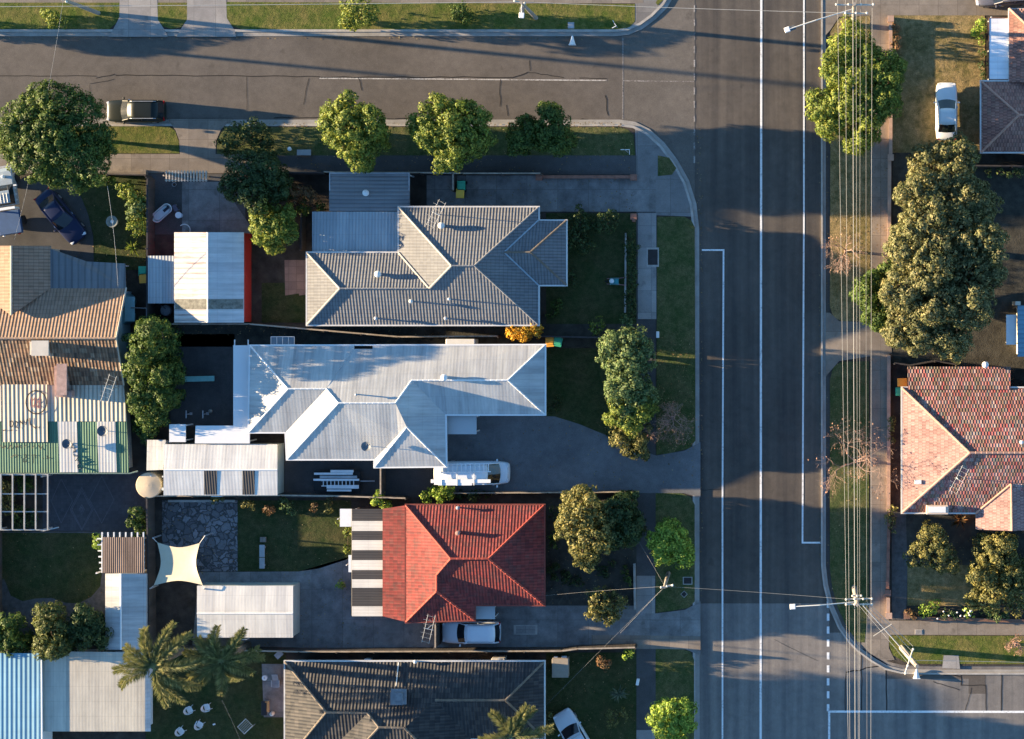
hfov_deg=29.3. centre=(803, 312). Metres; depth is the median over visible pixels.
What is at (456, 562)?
red roofed house
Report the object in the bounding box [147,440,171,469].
lean to
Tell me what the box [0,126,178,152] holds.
nature strip
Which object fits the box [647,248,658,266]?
pit cover
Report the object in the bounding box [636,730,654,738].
footpath slab
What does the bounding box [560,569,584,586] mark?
garden plant
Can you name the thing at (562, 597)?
front yard
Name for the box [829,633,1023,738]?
cross street
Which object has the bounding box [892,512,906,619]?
garden path
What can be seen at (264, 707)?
barbecue
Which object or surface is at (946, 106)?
parked car
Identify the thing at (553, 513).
garden plant
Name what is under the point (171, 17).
nature strip
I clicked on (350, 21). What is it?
shrub
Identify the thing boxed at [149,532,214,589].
shade sail
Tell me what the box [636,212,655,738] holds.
footpath
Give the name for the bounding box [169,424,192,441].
flat roof
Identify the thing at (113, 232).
power wire
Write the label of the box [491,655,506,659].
air conditioner
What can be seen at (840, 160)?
nature strip
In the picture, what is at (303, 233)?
timber fence
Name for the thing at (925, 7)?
driveway
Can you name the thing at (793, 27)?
power pole
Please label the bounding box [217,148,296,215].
garden tree
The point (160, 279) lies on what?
lean to
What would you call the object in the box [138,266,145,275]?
wheelie bin
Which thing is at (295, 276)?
paved terrace
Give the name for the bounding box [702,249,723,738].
road marking
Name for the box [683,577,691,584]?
pit cover
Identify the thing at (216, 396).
courtyard
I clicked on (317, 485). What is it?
trailer
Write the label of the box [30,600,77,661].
garden tree
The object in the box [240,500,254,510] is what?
shrub
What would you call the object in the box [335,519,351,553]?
shrub
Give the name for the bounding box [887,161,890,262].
brick wall
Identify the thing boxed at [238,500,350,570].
lawn
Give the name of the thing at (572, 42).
marker cone
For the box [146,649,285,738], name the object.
backyard
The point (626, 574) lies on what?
garden plant
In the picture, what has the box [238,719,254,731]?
clothes rack
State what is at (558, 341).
wheelie bin
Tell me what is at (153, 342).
tree
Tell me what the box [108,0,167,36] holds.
driveway
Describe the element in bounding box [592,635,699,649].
driveway edge
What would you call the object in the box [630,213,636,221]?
gate pier
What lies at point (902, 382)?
wheelie bin
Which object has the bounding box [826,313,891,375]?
driveway
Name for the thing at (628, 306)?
clipped hedge
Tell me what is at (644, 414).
clipped tree
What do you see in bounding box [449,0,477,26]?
shrub
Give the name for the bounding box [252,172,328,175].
timber fence
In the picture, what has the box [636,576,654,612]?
footpath slab
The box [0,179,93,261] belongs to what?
driveway
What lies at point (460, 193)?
wheelie bin
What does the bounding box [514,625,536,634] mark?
pit cover
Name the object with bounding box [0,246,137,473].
tan tiled house
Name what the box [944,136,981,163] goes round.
shrub
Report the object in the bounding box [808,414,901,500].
bare tree
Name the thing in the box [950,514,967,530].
spiky plant
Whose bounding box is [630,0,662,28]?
corner paving
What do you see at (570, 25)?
pit cover
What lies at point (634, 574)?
garden wall
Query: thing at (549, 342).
wheelie bin
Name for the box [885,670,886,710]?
road crack
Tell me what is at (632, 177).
brick wall
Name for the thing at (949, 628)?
footpath
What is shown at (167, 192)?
courtyard
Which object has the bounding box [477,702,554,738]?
palm tree
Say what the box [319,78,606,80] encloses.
road marking
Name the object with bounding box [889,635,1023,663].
nature strip
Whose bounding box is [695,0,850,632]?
road
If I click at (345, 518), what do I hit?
awning
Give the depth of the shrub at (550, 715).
149.37 m
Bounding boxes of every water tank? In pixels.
[122,294,146,323]
[136,471,163,497]
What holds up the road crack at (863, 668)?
on the cross street
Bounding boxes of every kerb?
[0,0,665,31]
[4,124,694,738]
[821,0,1023,674]
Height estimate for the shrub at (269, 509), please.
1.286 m
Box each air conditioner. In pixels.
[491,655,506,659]
[926,505,948,513]
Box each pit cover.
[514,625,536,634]
[568,22,573,28]
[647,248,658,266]
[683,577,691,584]
[915,629,922,633]
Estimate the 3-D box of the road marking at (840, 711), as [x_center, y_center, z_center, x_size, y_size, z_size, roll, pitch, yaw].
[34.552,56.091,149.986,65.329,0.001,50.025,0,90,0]
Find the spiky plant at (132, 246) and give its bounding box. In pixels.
[126,241,141,254]
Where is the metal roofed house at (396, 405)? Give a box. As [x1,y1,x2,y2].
[247,336,545,467]
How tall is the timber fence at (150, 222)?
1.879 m
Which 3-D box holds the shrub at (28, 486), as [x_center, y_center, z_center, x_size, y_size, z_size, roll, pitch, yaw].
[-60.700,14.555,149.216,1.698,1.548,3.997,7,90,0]
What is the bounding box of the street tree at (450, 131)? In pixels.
[404,91,498,175]
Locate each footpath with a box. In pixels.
[0,0,643,2]
[0,154,244,172]
[245,155,635,174]
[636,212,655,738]
[870,15,889,596]
[889,621,1023,634]
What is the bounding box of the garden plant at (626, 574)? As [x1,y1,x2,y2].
[620,564,632,586]
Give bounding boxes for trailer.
[314,471,374,491]
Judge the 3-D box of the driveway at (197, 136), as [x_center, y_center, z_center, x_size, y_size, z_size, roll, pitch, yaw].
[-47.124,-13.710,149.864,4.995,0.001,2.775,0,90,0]
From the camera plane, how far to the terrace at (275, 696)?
149.87 m
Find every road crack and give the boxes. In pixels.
[116,74,319,76]
[275,117,319,117]
[319,76,511,77]
[847,666,878,672]
[861,648,861,710]
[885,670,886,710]
[1001,675,1001,710]
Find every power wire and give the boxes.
[0,2,490,6]
[15,4,62,235]
[107,186,117,279]
[531,2,833,12]
[560,602,648,690]
[838,60,847,700]
[845,0,849,695]
[853,200,854,596]
[856,161,857,529]
[862,605,908,656]
[866,443,866,543]
[871,155,871,236]
[916,660,1023,662]
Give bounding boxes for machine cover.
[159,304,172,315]
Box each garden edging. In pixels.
[168,500,234,501]
[624,233,626,312]
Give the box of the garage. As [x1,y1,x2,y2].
[174,232,250,322]
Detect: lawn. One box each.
[2,533,101,602]
[71,175,145,269]
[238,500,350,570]
[262,283,305,322]
[546,213,635,323]
[546,348,633,446]
[546,653,635,738]
[907,565,975,605]
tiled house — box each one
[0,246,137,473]
[284,660,545,738]
[306,200,567,325]
[980,7,1023,153]
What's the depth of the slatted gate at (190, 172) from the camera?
148.47 m
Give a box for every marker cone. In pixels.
[568,36,575,45]
[913,669,919,678]
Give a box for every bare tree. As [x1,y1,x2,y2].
[644,399,701,446]
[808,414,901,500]
[820,228,867,275]
[1004,631,1023,655]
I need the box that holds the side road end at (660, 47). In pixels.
[622,0,694,197]
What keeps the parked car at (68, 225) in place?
on the driveway at (39, 228)
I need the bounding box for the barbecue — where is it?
[261,700,269,714]
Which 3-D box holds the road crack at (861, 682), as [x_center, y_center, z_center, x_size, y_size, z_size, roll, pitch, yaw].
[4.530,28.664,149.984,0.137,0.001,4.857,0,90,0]
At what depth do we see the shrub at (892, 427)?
149.25 m
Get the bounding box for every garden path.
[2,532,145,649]
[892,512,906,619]
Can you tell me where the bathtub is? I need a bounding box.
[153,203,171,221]
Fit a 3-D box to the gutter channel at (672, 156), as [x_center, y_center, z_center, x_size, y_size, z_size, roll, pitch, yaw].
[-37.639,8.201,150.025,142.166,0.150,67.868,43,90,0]
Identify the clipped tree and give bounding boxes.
[595,324,657,384]
[601,396,659,438]
[603,367,659,421]
[605,419,653,461]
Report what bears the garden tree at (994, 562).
on the front yard at (914, 522)
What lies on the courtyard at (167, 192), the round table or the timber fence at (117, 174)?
the round table
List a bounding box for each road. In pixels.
[0,36,621,119]
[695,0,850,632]
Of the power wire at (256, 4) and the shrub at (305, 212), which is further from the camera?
the shrub at (305, 212)
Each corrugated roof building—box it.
[0,650,51,738]
[43,649,152,730]
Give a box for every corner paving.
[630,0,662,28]
[635,129,690,216]
[861,597,894,660]
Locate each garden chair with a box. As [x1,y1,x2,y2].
[175,725,185,735]
[183,705,194,714]
[194,720,204,729]
[201,703,212,711]
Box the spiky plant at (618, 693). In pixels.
[610,685,626,702]
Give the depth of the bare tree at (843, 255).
148.23 m
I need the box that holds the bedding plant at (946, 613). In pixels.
[940,607,958,619]
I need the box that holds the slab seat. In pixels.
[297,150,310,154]
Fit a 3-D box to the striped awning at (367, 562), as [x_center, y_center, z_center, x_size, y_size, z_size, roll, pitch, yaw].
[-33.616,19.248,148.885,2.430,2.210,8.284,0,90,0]
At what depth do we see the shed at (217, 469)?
147.56 m
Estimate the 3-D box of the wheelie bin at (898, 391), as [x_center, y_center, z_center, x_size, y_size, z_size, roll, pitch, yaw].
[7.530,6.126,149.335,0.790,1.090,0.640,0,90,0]
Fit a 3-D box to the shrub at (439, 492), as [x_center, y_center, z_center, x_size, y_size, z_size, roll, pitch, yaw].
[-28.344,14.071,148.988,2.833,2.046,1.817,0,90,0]
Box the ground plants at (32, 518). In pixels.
[11,508,38,532]
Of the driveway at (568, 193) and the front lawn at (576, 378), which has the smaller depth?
the driveway at (568, 193)
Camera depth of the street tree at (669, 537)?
145.58 m
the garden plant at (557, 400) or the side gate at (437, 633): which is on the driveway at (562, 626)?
the side gate at (437, 633)
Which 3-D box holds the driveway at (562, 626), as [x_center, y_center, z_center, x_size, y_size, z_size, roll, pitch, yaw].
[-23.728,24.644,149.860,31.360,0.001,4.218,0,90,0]
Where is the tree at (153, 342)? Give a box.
[120,313,186,446]
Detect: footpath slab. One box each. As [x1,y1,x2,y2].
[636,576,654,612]
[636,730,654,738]
[638,213,655,318]
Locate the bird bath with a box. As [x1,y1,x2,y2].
[106,216,118,226]
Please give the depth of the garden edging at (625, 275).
149.78 m
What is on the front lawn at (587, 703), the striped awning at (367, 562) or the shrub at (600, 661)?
the shrub at (600, 661)
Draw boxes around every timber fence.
[0,530,1,622]
[106,173,151,177]
[145,177,154,440]
[145,497,156,645]
[156,493,409,499]
[167,643,636,653]
[171,323,501,338]
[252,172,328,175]
[299,212,305,250]
[323,171,542,175]
[451,490,636,494]
[530,335,601,338]
[893,360,956,366]
[975,165,1023,168]
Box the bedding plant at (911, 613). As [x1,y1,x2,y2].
[904,609,918,619]
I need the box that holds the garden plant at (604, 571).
[596,559,616,578]
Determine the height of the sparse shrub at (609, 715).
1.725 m
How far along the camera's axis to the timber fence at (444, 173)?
148.40 m
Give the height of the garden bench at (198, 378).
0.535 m
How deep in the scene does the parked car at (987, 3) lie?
148.91 m
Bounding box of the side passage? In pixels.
[171,324,635,346]
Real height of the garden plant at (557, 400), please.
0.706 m
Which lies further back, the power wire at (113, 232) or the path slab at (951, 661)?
the path slab at (951, 661)
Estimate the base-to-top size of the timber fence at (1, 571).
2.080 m
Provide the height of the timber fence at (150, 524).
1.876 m
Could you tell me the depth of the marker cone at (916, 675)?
149.58 m
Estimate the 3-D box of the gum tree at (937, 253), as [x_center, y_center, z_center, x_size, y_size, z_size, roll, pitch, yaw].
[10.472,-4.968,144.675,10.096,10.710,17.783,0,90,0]
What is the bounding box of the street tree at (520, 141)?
[505,113,542,157]
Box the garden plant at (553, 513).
[548,505,560,520]
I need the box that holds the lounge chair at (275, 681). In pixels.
[271,674,279,687]
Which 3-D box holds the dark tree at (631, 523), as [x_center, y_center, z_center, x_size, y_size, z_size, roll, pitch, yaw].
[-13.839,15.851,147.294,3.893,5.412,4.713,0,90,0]
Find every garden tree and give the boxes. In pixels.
[0,611,33,657]
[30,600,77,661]
[58,602,113,650]
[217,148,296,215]
[248,202,299,255]
[902,519,961,574]
[963,531,1023,618]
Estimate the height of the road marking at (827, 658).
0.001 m
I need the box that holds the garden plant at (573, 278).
[568,269,577,287]
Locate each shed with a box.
[105,571,147,651]
[163,443,283,496]
[197,582,299,639]
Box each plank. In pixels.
[431,479,490,482]
[438,483,471,484]
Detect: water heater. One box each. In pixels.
[346,555,351,571]
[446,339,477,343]
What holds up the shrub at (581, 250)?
on the front lawn at (592, 296)
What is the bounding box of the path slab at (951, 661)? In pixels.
[942,655,959,668]
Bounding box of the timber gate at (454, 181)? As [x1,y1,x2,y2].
[451,173,456,191]
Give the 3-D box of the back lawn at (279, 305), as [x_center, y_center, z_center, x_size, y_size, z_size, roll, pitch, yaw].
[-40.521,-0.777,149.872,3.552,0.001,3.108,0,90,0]
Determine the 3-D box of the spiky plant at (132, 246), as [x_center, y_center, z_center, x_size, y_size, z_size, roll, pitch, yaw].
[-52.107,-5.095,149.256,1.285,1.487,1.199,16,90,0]
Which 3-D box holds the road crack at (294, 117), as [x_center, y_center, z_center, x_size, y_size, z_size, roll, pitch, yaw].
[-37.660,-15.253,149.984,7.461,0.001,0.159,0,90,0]
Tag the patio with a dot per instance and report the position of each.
(125, 494)
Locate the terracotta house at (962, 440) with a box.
[901,361,1023,530]
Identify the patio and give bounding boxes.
[43,472,145,530]
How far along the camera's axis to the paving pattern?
149.86 m
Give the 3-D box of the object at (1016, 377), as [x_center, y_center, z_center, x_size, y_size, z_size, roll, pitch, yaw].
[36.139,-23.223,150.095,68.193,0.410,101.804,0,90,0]
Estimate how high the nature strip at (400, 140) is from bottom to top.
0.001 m
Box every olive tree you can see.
[553,483,622,573]
[583,585,629,626]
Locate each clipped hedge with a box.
[622,230,640,259]
[623,288,636,319]
[624,256,637,289]
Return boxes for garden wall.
[107,169,147,174]
[633,563,635,609]
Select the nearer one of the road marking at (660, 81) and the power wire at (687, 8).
the power wire at (687, 8)
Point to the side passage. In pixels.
(255, 335)
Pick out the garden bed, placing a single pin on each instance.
(899, 371)
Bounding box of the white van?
[434,459,510,487]
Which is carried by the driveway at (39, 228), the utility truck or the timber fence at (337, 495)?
the utility truck
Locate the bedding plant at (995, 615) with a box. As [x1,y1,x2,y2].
[979,605,1009,623]
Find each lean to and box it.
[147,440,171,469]
[148,256,173,302]
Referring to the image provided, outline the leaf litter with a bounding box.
[3,26,1020,737]
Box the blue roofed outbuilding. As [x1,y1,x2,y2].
[1006,301,1023,356]
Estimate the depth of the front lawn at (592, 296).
149.88 m
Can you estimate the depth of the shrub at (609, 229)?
148.65 m
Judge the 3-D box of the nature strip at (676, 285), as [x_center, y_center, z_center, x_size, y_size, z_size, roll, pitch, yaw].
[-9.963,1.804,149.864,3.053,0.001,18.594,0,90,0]
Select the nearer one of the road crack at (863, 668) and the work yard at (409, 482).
the work yard at (409, 482)
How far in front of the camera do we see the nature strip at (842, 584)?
149.86 m
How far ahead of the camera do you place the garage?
147.51 m
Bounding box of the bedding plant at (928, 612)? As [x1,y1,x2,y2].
[918,599,940,618]
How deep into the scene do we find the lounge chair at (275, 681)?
149.38 m
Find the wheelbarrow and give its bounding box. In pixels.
[605,277,626,284]
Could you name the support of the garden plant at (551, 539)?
on the front yard at (562, 597)
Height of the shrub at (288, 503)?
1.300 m
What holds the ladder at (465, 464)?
on the white van
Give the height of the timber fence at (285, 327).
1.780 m
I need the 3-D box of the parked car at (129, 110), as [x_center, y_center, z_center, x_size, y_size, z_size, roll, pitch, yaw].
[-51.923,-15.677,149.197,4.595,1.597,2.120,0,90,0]
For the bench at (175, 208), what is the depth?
149.44 m
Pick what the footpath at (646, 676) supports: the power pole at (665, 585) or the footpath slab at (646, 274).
the footpath slab at (646, 274)
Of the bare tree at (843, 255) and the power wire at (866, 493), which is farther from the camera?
the bare tree at (843, 255)
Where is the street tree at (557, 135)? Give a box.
[529,100,577,157]
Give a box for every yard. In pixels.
[192,558,351,647]
[284,455,445,497]
[546,498,635,605]
[892,15,984,152]
[892,153,1023,369]
[906,514,1023,620]
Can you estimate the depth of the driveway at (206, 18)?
149.86 m
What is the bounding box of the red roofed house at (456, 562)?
[383,504,545,642]
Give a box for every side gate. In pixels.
[379,468,385,494]
[433,622,441,648]
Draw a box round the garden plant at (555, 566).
[546,562,560,581]
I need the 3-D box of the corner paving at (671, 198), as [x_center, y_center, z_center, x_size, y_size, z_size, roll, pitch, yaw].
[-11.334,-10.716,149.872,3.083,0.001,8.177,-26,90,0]
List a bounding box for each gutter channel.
[0,0,670,35]
[0,120,699,738]
[823,0,1023,672]
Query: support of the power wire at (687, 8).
attached to the power pole at (530, 12)
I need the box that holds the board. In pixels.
[274,652,282,658]
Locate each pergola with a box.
[0,474,58,530]
[96,532,146,573]
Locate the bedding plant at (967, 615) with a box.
[962,606,974,618]
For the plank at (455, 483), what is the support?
on the white van
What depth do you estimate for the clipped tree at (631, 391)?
145.96 m
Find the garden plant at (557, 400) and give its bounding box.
[546,395,562,414]
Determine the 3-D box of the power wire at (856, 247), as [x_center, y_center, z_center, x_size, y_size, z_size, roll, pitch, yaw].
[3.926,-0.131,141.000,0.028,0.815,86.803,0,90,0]
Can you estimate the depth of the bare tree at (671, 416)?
147.97 m
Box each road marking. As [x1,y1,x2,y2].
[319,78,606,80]
[623,80,693,81]
[694,5,694,162]
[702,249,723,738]
[760,0,761,738]
[802,0,819,542]
[827,602,828,710]
[828,710,1023,738]
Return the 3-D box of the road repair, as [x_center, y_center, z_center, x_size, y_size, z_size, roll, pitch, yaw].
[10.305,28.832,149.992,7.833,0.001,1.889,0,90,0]
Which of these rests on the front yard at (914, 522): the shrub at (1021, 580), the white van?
the shrub at (1021, 580)
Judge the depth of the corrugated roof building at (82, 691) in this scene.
147.57 m
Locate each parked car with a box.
[33,188,86,244]
[107,97,166,123]
[442,620,500,646]
[553,708,589,738]
[934,83,959,139]
[975,0,1023,7]
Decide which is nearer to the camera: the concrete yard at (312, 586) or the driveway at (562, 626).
the driveway at (562, 626)
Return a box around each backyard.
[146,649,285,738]
[249,175,308,323]
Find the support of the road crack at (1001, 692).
on the cross street
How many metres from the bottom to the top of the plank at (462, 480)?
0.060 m
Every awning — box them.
[337,509,351,526]
[352,507,382,615]
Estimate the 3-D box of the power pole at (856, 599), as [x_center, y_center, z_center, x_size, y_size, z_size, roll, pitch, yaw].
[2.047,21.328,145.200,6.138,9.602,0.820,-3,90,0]
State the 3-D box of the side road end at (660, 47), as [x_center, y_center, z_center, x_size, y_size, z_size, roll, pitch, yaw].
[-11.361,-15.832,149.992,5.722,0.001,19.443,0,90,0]
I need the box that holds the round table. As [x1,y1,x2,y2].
[175,212,182,217]
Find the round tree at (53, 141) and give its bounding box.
[0,79,117,195]
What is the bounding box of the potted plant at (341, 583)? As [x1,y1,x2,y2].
[335,579,345,588]
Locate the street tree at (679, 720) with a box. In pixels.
[645,696,698,738]
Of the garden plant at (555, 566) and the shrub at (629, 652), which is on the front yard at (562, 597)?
the garden plant at (555, 566)
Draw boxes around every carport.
[195,340,256,442]
[329,173,413,210]
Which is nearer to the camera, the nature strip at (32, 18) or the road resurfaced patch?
the nature strip at (32, 18)
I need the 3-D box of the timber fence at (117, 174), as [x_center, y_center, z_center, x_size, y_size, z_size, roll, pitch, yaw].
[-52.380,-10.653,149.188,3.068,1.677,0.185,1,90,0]
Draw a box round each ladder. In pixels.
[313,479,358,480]
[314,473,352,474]
[320,476,356,477]
[321,481,353,486]
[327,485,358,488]
[327,489,351,490]
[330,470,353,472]
[437,463,490,472]
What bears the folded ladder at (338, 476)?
on the trailer
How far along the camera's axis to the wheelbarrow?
149.51 m
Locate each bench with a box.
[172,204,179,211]
[185,376,214,381]
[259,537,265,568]
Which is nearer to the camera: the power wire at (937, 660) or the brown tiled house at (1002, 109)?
the power wire at (937, 660)
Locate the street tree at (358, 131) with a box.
[315,89,391,174]
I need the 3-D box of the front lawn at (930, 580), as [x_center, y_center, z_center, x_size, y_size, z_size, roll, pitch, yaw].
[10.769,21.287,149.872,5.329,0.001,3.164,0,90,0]
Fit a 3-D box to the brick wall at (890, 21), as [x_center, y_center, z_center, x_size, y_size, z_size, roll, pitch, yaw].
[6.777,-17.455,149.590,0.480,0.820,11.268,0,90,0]
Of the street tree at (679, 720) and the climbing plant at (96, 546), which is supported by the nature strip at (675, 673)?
the street tree at (679, 720)
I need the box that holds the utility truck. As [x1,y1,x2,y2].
[0,165,26,236]
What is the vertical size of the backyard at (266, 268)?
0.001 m
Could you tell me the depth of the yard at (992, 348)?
149.88 m
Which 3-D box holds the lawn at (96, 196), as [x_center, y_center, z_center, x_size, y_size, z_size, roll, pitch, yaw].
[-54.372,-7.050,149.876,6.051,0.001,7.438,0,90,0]
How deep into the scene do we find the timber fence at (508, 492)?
149.00 m
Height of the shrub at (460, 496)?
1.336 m
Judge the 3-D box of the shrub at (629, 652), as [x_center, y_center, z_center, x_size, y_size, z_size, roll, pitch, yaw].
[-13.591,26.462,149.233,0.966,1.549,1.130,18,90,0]
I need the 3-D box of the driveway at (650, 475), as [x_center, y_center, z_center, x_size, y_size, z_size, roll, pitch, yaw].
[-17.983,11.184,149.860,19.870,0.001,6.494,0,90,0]
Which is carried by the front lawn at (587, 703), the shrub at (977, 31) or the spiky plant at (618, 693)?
the spiky plant at (618, 693)
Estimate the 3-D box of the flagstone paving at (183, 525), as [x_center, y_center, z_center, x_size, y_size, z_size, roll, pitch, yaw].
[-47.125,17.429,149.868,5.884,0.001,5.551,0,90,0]
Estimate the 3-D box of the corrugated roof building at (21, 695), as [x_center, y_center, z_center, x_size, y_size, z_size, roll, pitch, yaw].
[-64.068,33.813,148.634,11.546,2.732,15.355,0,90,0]
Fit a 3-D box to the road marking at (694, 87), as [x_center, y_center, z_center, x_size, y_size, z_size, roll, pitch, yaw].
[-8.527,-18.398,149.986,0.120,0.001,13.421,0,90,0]
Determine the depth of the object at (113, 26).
149.89 m
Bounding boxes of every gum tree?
[848,257,897,332]
[877,130,1009,364]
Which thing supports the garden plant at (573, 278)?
on the front lawn at (592, 296)
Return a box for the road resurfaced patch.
[700,603,828,738]
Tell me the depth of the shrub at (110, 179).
148.67 m
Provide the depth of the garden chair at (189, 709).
149.43 m
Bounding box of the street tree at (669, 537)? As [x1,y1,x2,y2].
[644,516,695,568]
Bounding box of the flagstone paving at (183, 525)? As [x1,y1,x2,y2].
[162,500,237,570]
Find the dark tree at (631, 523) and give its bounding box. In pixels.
[596,489,647,550]
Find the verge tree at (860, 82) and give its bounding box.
[804,14,907,155]
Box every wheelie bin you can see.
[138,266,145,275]
[139,274,145,283]
[456,188,466,197]
[457,180,466,189]
[545,337,553,347]
[554,337,562,347]
[896,387,900,395]
[897,378,907,386]
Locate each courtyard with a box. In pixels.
[148,174,244,233]
[171,334,234,425]
[182,182,249,233]
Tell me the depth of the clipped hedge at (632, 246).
149.21 m
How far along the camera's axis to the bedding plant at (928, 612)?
149.34 m
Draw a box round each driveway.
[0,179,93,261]
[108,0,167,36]
[168,119,230,154]
[176,0,235,36]
[299,602,699,654]
[427,175,655,211]
[446,416,699,496]
[826,0,1023,33]
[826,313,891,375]
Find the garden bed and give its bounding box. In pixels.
[892,362,906,511]
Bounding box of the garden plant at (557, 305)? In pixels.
[544,299,563,317]
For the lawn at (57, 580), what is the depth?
149.87 m
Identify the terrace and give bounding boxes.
[262,664,283,716]
[284,260,305,295]
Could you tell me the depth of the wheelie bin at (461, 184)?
148.82 m
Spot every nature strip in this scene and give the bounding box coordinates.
[0,3,118,28]
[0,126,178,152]
[157,3,186,28]
[217,127,634,154]
[226,2,634,28]
[656,217,694,454]
[656,493,694,612]
[656,649,693,738]
[658,156,675,175]
[830,15,869,320]
[830,361,868,642]
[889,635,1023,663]
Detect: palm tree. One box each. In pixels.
[111,620,207,709]
[181,624,265,696]
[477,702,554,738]
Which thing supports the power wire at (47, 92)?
attached to the power pole at (91, 10)
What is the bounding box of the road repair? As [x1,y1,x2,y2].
[885,670,985,693]
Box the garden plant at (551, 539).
[547,531,558,549]
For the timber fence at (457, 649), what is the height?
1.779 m
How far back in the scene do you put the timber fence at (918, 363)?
148.40 m
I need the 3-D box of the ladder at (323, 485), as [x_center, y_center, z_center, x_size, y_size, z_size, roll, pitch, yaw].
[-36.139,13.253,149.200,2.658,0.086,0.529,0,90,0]
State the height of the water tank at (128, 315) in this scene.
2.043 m
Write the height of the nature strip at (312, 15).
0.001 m
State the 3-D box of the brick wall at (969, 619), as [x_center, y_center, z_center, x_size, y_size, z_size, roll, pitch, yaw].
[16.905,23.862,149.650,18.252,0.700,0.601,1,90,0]
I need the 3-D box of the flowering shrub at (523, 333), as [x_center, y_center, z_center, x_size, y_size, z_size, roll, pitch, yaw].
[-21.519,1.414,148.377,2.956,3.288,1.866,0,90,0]
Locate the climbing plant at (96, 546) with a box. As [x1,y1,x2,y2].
[92,532,100,550]
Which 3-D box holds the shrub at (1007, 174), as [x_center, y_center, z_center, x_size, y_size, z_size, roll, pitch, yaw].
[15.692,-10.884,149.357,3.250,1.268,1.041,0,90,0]
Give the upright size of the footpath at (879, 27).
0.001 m
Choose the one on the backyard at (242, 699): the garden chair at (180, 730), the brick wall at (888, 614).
the garden chair at (180, 730)
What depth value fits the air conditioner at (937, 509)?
146.75 m
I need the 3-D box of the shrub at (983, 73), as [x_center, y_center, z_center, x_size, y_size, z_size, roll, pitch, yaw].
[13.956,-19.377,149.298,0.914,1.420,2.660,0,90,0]
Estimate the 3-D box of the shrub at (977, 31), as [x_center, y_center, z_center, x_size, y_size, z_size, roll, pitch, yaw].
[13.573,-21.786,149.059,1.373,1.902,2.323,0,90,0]
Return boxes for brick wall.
[536,174,636,180]
[885,513,890,595]
[886,597,891,618]
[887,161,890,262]
[887,355,890,511]
[888,15,893,160]
[904,612,1023,622]
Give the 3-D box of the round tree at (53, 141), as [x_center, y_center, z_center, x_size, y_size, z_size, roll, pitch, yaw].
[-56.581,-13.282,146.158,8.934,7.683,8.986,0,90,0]
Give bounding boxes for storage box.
[552,656,568,677]
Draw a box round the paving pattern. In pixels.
[51,476,113,529]
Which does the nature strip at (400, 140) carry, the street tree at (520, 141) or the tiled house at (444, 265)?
the street tree at (520, 141)
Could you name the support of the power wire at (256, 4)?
attached to the power pole at (530, 12)
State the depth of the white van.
147.93 m
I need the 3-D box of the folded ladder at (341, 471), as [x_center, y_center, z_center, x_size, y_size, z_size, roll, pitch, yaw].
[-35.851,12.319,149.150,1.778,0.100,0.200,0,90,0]
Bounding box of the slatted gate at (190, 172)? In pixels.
[163,171,208,181]
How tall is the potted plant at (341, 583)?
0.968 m
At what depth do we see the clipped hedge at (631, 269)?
149.18 m
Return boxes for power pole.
[62,0,99,14]
[513,0,537,19]
[660,571,673,588]
[784,2,873,32]
[790,585,872,609]
[899,645,918,674]
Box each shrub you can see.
[2,479,19,515]
[11,475,34,523]
[40,8,67,29]
[95,175,115,187]
[115,180,145,208]
[124,200,145,221]
[125,210,145,237]
[125,506,150,536]
[210,497,224,504]
[213,116,275,156]
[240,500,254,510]
[262,504,275,515]
[277,496,296,515]
[287,178,319,206]
[295,196,325,216]
[309,502,318,511]
[323,497,333,513]
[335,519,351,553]
[337,0,381,31]
[370,489,392,508]
[419,485,454,503]
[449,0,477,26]
[455,488,491,502]
[505,322,543,342]
[546,711,557,735]
[564,204,596,255]
[588,315,605,335]
[592,207,619,233]
[596,654,611,672]
[604,707,631,728]
[619,313,632,330]
[622,648,634,660]
[884,504,897,533]
[886,415,896,443]
[890,21,901,52]
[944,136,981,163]
[970,18,987,44]
[978,47,987,79]
[985,167,1023,178]
[1015,555,1023,589]
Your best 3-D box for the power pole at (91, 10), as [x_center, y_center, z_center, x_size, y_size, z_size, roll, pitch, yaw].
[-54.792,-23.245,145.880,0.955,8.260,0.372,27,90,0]

